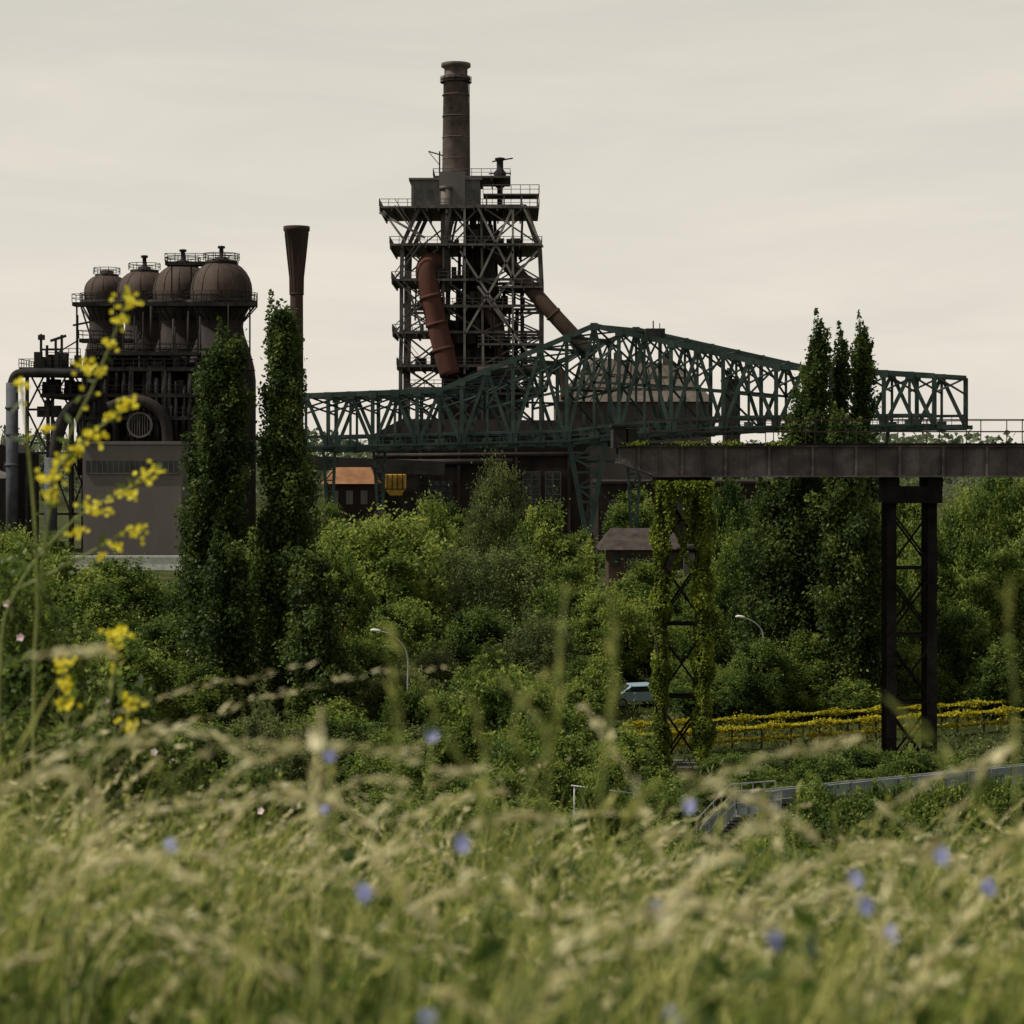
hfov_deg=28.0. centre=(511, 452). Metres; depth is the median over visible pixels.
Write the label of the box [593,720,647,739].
shrub
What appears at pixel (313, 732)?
shrub
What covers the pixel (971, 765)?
grass stem
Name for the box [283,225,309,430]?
flared chimney
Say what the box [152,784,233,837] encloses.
shrub
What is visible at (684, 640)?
deciduous tree
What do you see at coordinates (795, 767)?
shrub
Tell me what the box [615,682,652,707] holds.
parked car
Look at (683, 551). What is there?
climbing ivy
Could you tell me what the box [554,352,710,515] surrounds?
bunker hall
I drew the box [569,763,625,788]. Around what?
shrub
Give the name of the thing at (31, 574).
deciduous tree
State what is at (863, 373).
poplar tree
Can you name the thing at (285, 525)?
poplar tree
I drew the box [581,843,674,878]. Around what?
shrub
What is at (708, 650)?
climbing ivy
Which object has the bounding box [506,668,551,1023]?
grass stem
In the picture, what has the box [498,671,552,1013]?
grass stem
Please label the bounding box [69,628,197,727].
deciduous tree
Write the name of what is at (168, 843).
blue wildflower
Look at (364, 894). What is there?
blue wildflower
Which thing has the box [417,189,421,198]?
window
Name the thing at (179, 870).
grass stem
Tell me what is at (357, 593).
deciduous tree
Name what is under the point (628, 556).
window
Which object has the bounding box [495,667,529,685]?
shrub
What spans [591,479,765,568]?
ore bunker wall
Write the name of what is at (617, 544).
park pavilion
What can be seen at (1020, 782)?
shrub
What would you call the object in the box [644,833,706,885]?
shrub
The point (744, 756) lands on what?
shrub
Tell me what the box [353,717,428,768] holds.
shrub
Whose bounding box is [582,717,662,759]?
shrub
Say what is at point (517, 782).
shrub
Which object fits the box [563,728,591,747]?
shrub
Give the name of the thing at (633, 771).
shrub
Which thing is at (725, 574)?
deciduous tree
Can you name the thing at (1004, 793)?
shrub
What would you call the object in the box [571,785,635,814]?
barrier pole
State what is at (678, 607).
deciduous tree
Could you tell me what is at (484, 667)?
deciduous tree
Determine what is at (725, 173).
sky
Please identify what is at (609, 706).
grass stem
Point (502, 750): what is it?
shrub
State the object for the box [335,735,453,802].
shrub
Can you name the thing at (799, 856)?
shrub
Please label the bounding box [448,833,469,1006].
blue wildflower
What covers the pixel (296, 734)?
shrub
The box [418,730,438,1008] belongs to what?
blue wildflower
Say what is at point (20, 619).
wild rose shrub
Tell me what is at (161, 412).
stove platform structure
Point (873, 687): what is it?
shrub
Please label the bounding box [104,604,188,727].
deciduous tree
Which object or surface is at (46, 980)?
meadow grass
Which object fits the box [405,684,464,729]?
shrub
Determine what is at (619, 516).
deciduous tree
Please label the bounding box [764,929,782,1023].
blue wildflower
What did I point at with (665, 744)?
climbing ivy
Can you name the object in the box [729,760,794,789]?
shrub
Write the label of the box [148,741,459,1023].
grass stem
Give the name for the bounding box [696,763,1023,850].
footbridge ramp
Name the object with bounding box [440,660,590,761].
shrub
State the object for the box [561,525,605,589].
deciduous tree
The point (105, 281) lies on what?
hot blast stove
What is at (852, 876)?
blue wildflower
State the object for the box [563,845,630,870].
shrub
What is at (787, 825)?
shrub
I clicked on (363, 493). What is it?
window
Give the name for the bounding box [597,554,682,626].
deciduous tree
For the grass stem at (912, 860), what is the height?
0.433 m
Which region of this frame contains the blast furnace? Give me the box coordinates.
[379,61,597,419]
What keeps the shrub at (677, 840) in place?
on the ground at (163, 575)
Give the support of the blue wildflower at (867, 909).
on the ground at (163, 575)
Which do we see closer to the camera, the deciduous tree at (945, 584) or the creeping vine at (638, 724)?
the creeping vine at (638, 724)
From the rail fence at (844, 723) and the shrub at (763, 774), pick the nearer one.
the shrub at (763, 774)
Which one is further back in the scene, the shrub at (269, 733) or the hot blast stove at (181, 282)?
the hot blast stove at (181, 282)
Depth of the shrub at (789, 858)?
62.25 m
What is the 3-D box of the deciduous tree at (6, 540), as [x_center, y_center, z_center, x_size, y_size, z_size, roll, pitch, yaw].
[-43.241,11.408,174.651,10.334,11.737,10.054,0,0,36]
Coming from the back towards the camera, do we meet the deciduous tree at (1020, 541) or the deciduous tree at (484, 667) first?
the deciduous tree at (1020, 541)
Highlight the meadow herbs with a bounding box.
[0,715,1023,1023]
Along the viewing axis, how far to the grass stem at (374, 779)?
3.11 m
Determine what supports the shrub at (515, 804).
on the ground at (163, 575)
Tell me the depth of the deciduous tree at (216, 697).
118.02 m
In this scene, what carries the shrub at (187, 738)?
on the ground at (163, 575)
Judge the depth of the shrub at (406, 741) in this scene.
103.52 m
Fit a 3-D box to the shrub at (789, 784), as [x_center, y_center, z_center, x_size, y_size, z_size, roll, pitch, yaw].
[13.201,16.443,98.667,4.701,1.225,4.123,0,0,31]
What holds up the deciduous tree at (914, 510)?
on the ground at (163, 575)
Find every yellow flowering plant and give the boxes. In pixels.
[0,459,165,869]
[8,285,143,886]
[54,621,149,891]
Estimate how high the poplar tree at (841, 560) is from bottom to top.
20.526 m
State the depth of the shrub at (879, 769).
104.72 m
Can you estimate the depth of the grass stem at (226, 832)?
3.42 m
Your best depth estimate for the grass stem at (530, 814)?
3.01 m
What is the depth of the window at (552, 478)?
344.89 m
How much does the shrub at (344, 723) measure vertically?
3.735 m
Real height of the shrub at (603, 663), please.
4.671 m
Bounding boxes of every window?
[334,491,337,503]
[346,491,352,503]
[361,491,366,503]
[386,451,410,458]
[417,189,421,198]
[427,480,452,504]
[428,189,432,198]
[469,189,473,198]
[475,189,479,198]
[523,471,540,509]
[545,471,560,509]
[609,499,616,514]
[613,554,620,565]
[626,554,633,565]
[639,554,645,563]
[667,554,671,565]
[677,499,685,515]
[745,499,753,508]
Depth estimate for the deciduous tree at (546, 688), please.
122.74 m
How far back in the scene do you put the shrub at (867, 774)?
101.23 m
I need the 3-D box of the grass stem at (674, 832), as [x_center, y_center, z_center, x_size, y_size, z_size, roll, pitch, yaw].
[0.210,0.820,3.196,0.337,0.488,0.061,0,0,-9]
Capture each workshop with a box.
[0,444,38,550]
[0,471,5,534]
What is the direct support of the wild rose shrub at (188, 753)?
on the ground at (163, 575)
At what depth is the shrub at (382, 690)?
120.19 m
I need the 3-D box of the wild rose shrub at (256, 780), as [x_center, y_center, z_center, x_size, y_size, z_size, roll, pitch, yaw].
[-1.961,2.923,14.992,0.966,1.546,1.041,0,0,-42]
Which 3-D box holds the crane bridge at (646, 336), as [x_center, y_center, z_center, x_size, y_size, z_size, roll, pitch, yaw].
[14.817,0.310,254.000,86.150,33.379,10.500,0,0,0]
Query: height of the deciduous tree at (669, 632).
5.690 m
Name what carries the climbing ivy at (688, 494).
attached to the steel viaduct
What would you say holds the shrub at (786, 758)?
on the ground at (163, 575)
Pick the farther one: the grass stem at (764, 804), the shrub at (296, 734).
the shrub at (296, 734)
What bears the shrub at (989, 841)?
on the ground at (163, 575)
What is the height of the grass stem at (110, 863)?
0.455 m
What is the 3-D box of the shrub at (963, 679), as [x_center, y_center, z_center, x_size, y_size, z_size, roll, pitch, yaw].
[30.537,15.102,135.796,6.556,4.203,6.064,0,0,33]
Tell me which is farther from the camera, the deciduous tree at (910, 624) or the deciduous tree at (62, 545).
the deciduous tree at (62, 545)
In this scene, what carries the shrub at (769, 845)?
on the ground at (163, 575)
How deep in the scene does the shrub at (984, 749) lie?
103.40 m
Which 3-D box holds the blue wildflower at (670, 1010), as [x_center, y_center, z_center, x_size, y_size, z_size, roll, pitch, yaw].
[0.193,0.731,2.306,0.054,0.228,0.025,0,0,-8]
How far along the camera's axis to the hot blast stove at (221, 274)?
332.93 m
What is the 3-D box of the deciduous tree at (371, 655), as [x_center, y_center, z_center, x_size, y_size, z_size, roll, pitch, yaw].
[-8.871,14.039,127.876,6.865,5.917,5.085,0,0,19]
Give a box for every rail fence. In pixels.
[622,702,1021,739]
[641,710,1021,753]
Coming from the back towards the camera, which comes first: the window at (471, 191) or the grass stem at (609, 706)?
the window at (471, 191)
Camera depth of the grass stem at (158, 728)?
3.21 m
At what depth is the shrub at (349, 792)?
91.92 m
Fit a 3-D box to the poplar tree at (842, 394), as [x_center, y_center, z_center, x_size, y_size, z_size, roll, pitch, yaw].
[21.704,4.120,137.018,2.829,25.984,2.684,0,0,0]
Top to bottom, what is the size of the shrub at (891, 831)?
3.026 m
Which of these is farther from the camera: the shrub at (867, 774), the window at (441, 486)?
the window at (441, 486)
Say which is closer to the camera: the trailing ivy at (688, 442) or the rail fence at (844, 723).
the trailing ivy at (688, 442)
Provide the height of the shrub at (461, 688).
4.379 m
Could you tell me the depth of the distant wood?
680.61 m
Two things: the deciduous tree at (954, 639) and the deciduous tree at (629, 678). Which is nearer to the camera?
the deciduous tree at (954, 639)
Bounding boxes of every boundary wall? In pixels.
[70,556,183,570]
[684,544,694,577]
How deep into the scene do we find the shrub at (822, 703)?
129.49 m
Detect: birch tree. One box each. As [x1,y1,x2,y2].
[417,533,501,647]
[435,533,560,645]
[458,446,537,595]
[489,604,587,685]
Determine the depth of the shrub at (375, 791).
95.83 m
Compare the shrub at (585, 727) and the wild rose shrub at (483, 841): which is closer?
the wild rose shrub at (483, 841)
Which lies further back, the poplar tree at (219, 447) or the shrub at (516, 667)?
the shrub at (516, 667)
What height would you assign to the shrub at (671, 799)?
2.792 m
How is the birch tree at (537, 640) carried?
on the ground at (163, 575)
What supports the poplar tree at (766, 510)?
on the ground at (163, 575)
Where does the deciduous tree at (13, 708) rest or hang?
on the ground at (163, 575)
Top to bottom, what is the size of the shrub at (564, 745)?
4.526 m
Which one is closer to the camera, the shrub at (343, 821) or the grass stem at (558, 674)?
the grass stem at (558, 674)
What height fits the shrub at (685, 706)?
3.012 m
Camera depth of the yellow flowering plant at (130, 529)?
6.40 m
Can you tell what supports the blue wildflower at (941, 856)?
on the ground at (163, 575)
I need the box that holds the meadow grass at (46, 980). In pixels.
[0,524,1023,1023]
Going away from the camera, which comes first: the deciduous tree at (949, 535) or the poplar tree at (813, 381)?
the poplar tree at (813, 381)
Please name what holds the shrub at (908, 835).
on the ground at (163, 575)
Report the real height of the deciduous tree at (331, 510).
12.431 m
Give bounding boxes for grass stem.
[0,643,121,667]
[0,736,173,807]
[0,767,113,844]
[0,849,209,928]
[15,799,254,1001]
[21,721,263,1023]
[58,737,426,1023]
[93,791,381,1023]
[98,844,302,1016]
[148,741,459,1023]
[210,781,336,1023]
[254,775,413,1023]
[326,759,344,1020]
[358,788,512,999]
[378,620,496,1019]
[384,656,402,1011]
[461,682,491,1023]
[463,806,655,1010]
[475,807,653,1019]
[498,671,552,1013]
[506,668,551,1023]
[541,820,749,1018]
[544,580,573,1023]
[552,896,780,1023]
[586,731,864,968]
[596,592,620,1023]
[618,776,664,1023]
[676,770,892,1023]
[746,787,772,1005]
[746,838,966,1019]
[807,850,1018,1016]
[813,747,1017,1014]
[859,796,911,1002]
[950,816,1023,998]
[995,573,1021,1023]
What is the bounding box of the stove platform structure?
[5,253,256,555]
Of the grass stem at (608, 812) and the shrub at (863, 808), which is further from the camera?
the shrub at (863, 808)
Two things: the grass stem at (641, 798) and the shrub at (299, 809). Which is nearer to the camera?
the grass stem at (641, 798)
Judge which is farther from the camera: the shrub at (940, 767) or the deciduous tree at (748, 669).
the deciduous tree at (748, 669)
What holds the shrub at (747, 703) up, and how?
on the ground at (163, 575)
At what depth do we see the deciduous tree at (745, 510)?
215.22 m
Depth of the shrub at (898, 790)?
83.52 m
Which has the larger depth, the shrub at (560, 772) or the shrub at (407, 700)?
the shrub at (407, 700)
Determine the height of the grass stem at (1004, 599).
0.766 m
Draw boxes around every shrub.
[0,537,139,870]
[0,635,129,864]
[2,719,24,767]
[3,656,197,880]
[102,713,163,768]
[105,733,224,880]
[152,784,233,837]
[159,721,222,769]
[184,744,310,886]
[187,721,248,780]
[212,745,328,796]
[220,711,294,752]
[248,782,341,864]
[252,719,315,763]
[277,732,387,791]
[284,692,373,733]
[295,796,393,864]
[300,709,381,747]
[302,780,380,810]
[305,716,338,751]
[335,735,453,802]
[350,663,456,727]
[351,768,431,808]
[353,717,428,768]
[355,752,445,800]
[363,722,426,765]
[365,787,450,850]
[371,677,445,723]
[373,674,430,729]
[383,838,442,868]
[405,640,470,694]
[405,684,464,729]
[409,770,469,802]
[411,715,495,776]
[414,782,534,848]
[426,837,443,868]
[434,685,484,705]
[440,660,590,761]
[441,827,531,859]
[443,661,522,698]
[446,735,580,800]
[451,645,508,683]
[453,676,491,696]
[457,649,554,686]
[457,759,553,805]
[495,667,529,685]
[502,789,576,850]
[503,717,600,775]
[528,752,582,812]
[534,793,616,850]
[544,676,606,724]
[553,700,612,752]
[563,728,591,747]
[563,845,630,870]
[564,768,628,859]
[565,756,626,809]
[566,659,622,723]
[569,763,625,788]
[578,648,635,708]
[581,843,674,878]
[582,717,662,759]
[582,730,632,762]
[584,726,684,798]
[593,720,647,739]
[603,808,718,858]
[611,782,656,857]
[618,749,681,793]
[620,778,704,827]
[638,825,729,871]
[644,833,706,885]
[668,654,717,705]
[668,681,735,718]
[686,780,748,802]
[689,752,745,778]
[697,847,775,872]
[702,776,751,803]
[703,745,791,769]
[704,832,781,896]
[711,694,745,718]
[717,762,760,780]
[728,689,796,719]
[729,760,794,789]
[731,666,799,722]
[734,830,796,860]
[744,844,814,872]
[747,781,794,808]
[757,846,817,869]
[761,794,840,860]
[764,745,807,771]
[772,843,831,887]
[776,759,812,780]
[786,750,860,787]
[786,769,830,839]
[786,771,897,863]
[787,685,804,712]
[805,676,855,719]
[817,674,880,718]
[833,744,894,771]
[847,768,917,832]
[850,767,886,780]
[850,827,928,866]
[858,762,886,776]
[862,761,888,769]
[867,682,880,697]
[878,739,933,800]
[880,770,985,842]
[880,815,900,839]
[886,817,1011,882]
[897,682,941,713]
[897,687,954,712]
[914,744,988,799]
[918,677,959,712]
[927,805,1008,847]
[947,681,1007,718]
[948,653,989,707]
[958,735,1023,768]
[958,761,1023,833]
[968,830,1012,852]
[979,686,1023,717]
[1008,774,1023,822]
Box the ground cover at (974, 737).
[103,611,1023,869]
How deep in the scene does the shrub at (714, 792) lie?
98.54 m
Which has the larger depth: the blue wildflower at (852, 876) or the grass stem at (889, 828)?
the grass stem at (889, 828)
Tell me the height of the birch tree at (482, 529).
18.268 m
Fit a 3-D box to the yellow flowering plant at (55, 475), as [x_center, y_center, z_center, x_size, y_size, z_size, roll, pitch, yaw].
[-1.318,0.511,6.199,0.407,2.036,0.102,0,0,-2]
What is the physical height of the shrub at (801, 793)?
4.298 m
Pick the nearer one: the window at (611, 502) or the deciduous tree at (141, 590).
the deciduous tree at (141, 590)
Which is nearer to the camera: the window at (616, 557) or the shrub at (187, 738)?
the shrub at (187, 738)
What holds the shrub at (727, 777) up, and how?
on the ground at (163, 575)
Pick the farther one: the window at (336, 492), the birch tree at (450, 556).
the window at (336, 492)
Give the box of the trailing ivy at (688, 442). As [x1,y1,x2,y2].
[620,437,794,445]
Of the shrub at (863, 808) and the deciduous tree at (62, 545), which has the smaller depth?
the shrub at (863, 808)
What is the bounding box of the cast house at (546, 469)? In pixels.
[375,419,589,547]
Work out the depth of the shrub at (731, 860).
68.29 m
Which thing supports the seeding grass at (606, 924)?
on the ground at (163, 575)
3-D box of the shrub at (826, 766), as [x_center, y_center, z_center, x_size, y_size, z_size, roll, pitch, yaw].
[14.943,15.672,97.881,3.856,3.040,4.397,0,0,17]
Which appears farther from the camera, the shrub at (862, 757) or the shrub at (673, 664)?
the shrub at (673, 664)
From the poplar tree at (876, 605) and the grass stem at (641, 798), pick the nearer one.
the grass stem at (641, 798)
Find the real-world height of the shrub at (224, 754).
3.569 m
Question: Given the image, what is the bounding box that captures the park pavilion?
[596,528,679,588]
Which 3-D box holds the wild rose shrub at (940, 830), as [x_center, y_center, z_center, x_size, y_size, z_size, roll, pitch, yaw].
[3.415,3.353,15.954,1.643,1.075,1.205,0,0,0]
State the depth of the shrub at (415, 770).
96.97 m
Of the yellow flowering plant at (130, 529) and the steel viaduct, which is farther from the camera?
the steel viaduct
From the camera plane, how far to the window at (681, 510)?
299.94 m
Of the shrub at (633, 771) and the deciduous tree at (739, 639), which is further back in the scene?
the deciduous tree at (739, 639)
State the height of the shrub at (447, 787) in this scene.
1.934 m
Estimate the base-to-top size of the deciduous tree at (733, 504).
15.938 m
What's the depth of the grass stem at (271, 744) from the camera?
2.83 m
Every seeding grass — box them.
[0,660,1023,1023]
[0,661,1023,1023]
[0,704,1023,1023]
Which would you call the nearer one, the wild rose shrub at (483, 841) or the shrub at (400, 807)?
the wild rose shrub at (483, 841)
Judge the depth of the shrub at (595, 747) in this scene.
103.86 m
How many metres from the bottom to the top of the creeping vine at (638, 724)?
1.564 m
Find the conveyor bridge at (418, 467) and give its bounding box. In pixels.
[305,456,444,522]
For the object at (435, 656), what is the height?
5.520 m
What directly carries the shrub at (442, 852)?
on the ground at (163, 575)
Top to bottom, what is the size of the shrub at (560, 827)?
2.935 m
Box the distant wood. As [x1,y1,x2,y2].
[0,424,1023,505]
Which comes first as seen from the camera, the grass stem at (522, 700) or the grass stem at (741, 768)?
the grass stem at (522, 700)
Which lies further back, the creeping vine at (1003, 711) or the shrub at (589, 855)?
the creeping vine at (1003, 711)
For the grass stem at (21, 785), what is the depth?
2.67 m
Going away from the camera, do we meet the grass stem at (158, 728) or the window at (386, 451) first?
the grass stem at (158, 728)
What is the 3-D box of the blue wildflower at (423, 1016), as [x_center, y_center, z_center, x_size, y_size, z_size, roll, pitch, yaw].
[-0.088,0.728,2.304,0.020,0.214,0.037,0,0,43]
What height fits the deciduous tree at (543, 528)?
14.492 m
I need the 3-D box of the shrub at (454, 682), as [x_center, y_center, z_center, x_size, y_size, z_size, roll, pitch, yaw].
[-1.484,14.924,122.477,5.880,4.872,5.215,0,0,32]
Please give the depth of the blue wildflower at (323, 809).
3.41 m
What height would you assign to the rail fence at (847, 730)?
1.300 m
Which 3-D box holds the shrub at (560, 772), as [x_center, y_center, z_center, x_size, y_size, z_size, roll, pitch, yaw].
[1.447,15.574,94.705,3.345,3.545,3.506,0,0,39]
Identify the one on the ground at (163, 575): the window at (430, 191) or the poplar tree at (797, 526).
the poplar tree at (797, 526)
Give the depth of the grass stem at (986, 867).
2.77 m
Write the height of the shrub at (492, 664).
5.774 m
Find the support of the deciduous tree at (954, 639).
on the ground at (163, 575)
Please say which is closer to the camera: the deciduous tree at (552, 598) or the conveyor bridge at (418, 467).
the deciduous tree at (552, 598)
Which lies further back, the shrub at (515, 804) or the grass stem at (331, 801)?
the shrub at (515, 804)
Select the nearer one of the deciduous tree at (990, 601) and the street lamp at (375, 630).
the street lamp at (375, 630)
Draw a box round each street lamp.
[370,628,408,687]
[735,615,763,636]
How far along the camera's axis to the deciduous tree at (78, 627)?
127.37 m
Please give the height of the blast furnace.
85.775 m
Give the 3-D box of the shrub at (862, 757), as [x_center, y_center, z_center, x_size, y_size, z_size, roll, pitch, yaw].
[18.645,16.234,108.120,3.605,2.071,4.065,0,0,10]
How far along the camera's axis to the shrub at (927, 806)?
81.55 m
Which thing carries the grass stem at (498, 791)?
on the ground at (163, 575)
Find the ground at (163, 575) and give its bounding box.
[39,457,1023,1023]
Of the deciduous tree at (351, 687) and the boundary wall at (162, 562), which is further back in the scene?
the boundary wall at (162, 562)
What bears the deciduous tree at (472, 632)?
on the ground at (163, 575)
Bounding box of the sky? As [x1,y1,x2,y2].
[0,0,1023,456]
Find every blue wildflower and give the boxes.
[164,837,185,1012]
[307,804,329,1023]
[319,747,335,1007]
[349,882,371,1023]
[416,1006,436,1023]
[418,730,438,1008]
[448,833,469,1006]
[648,898,667,1005]
[662,1004,680,1023]
[674,797,694,1022]
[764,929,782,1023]
[846,869,863,1022]
[855,893,875,1022]
[878,922,898,1023]
[933,844,949,1021]
[972,877,996,1017]
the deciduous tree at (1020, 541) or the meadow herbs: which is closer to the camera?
the meadow herbs
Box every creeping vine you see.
[610,704,1023,750]
[622,695,1017,737]
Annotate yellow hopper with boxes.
[384,466,406,524]
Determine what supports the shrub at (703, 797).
on the ground at (163, 575)
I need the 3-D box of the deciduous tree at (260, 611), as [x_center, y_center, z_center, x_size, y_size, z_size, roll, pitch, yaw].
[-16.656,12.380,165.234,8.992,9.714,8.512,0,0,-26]
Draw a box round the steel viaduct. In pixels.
[609,419,1023,772]
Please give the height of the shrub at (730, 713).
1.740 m
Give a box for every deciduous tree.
[0,517,63,575]
[0,543,62,644]
[1,546,127,627]
[2,625,103,728]
[28,531,79,582]
[28,601,115,676]
[61,568,163,672]
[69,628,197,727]
[74,549,173,630]
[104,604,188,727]
[150,557,188,645]
[162,661,247,734]
[240,507,265,654]
[253,575,269,628]
[310,499,460,655]
[311,496,356,552]
[316,536,389,661]
[336,650,371,716]
[342,631,406,721]
[357,591,455,681]
[396,476,466,653]
[420,517,476,610]
[436,600,524,670]
[438,497,471,551]
[450,658,522,683]
[497,506,543,555]
[508,485,605,611]
[515,555,611,667]
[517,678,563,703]
[539,647,630,722]
[558,580,652,679]
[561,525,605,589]
[596,483,652,570]
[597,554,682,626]
[602,600,675,684]
[636,613,685,677]
[649,591,736,671]
[650,569,691,627]
[669,660,727,698]
[679,523,762,655]
[710,477,757,606]
[710,663,735,709]
[716,632,806,724]
[725,501,755,596]
[728,615,753,651]
[779,619,837,719]
[868,483,897,561]
[879,552,920,652]
[897,477,920,573]
[897,509,973,663]
[897,641,958,698]
[902,478,1009,604]
[916,597,997,707]
[937,538,1023,670]
[947,477,1023,627]
[959,630,1023,718]
[1007,507,1023,580]
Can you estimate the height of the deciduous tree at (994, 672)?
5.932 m
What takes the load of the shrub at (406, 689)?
on the ground at (163, 575)
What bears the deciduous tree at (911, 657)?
on the ground at (163, 575)
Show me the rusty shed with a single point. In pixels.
(354, 490)
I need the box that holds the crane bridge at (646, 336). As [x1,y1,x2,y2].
[302,321,972,591]
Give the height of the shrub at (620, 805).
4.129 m
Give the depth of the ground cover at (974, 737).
120.92 m
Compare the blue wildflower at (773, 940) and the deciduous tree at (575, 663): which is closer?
the blue wildflower at (773, 940)
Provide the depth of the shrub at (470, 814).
83.69 m
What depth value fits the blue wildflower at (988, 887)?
2.80 m
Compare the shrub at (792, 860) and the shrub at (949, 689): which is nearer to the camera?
the shrub at (792, 860)
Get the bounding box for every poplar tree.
[172,316,258,673]
[180,524,269,735]
[246,289,326,726]
[271,539,360,728]
[721,477,813,674]
[743,388,830,673]
[777,308,838,624]
[801,401,899,715]
[819,320,854,660]
[844,511,905,694]
[847,309,881,524]
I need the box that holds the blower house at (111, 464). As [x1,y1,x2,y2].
[83,441,188,555]
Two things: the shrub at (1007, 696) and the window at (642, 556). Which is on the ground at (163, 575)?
the shrub at (1007, 696)
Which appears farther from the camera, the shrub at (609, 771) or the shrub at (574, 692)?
the shrub at (574, 692)
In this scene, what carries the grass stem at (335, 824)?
on the ground at (163, 575)
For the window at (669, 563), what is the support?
in the park pavilion
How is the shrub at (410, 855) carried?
on the ground at (163, 575)
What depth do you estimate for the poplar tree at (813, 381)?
135.61 m
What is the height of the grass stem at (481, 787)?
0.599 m
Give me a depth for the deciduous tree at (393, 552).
156.52 m
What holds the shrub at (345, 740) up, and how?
on the ground at (163, 575)
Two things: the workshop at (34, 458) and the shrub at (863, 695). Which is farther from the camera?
the workshop at (34, 458)
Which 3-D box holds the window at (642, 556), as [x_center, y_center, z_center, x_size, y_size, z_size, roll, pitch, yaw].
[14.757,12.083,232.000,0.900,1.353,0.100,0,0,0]
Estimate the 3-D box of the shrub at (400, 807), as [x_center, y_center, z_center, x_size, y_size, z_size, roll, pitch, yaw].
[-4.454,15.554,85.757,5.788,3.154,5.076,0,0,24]
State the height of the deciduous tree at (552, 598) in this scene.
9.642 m
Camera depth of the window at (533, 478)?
344.89 m
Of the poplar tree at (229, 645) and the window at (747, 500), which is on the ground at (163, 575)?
the poplar tree at (229, 645)
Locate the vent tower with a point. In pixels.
(727, 406)
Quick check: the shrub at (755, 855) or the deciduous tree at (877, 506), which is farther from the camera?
the deciduous tree at (877, 506)
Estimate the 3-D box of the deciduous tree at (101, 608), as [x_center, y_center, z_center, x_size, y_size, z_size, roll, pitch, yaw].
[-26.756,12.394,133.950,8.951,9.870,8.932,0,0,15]
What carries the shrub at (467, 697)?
on the ground at (163, 575)
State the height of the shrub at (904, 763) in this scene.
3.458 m
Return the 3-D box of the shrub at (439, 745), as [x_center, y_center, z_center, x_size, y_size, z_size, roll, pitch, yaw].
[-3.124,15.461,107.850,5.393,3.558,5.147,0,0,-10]
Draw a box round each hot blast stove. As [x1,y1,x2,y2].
[80,267,121,548]
[113,255,161,380]
[147,249,200,380]
[185,246,257,555]
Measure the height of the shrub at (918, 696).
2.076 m
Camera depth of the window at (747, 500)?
299.94 m
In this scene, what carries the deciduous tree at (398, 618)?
on the ground at (163, 575)
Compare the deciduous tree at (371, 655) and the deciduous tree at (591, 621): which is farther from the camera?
the deciduous tree at (591, 621)
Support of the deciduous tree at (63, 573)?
on the ground at (163, 575)
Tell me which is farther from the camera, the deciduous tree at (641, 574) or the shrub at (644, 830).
the deciduous tree at (641, 574)
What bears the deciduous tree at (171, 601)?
on the ground at (163, 575)
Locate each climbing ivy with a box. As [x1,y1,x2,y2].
[648,480,673,766]
[654,480,714,552]
[666,504,699,597]
[688,493,716,765]
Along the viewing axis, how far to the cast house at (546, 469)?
345.00 m
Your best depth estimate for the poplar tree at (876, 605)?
132.14 m
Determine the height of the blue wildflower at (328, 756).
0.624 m
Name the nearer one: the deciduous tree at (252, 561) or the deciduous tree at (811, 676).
the deciduous tree at (811, 676)
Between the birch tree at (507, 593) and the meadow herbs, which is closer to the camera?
the meadow herbs
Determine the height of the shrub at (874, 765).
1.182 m
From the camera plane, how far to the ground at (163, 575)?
128.31 m
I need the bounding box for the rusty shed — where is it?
[321,467,381,550]
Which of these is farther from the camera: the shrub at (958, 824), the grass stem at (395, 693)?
the shrub at (958, 824)
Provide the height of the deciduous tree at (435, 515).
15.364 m
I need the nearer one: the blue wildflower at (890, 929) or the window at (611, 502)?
the blue wildflower at (890, 929)
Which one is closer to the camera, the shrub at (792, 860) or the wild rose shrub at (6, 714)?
the wild rose shrub at (6, 714)
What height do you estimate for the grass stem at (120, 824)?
0.454 m
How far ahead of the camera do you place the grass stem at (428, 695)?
2.62 m
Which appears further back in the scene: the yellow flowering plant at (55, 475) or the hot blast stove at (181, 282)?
the hot blast stove at (181, 282)
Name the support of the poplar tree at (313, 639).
on the ground at (163, 575)
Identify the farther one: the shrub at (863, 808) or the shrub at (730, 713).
the shrub at (730, 713)
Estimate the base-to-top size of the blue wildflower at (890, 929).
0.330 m
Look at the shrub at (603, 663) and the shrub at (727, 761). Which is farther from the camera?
the shrub at (603, 663)
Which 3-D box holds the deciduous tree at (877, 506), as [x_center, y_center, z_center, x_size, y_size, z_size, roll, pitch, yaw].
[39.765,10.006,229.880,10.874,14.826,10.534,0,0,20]
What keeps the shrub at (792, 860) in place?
on the ground at (163, 575)
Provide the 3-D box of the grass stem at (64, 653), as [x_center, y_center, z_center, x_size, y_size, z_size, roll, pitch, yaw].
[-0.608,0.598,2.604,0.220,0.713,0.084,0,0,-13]
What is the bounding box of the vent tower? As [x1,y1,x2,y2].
[722,368,739,478]
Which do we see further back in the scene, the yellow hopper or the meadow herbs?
the yellow hopper
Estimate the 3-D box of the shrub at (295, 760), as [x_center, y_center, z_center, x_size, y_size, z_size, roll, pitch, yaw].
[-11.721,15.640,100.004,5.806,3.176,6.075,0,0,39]
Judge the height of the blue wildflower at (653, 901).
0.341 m

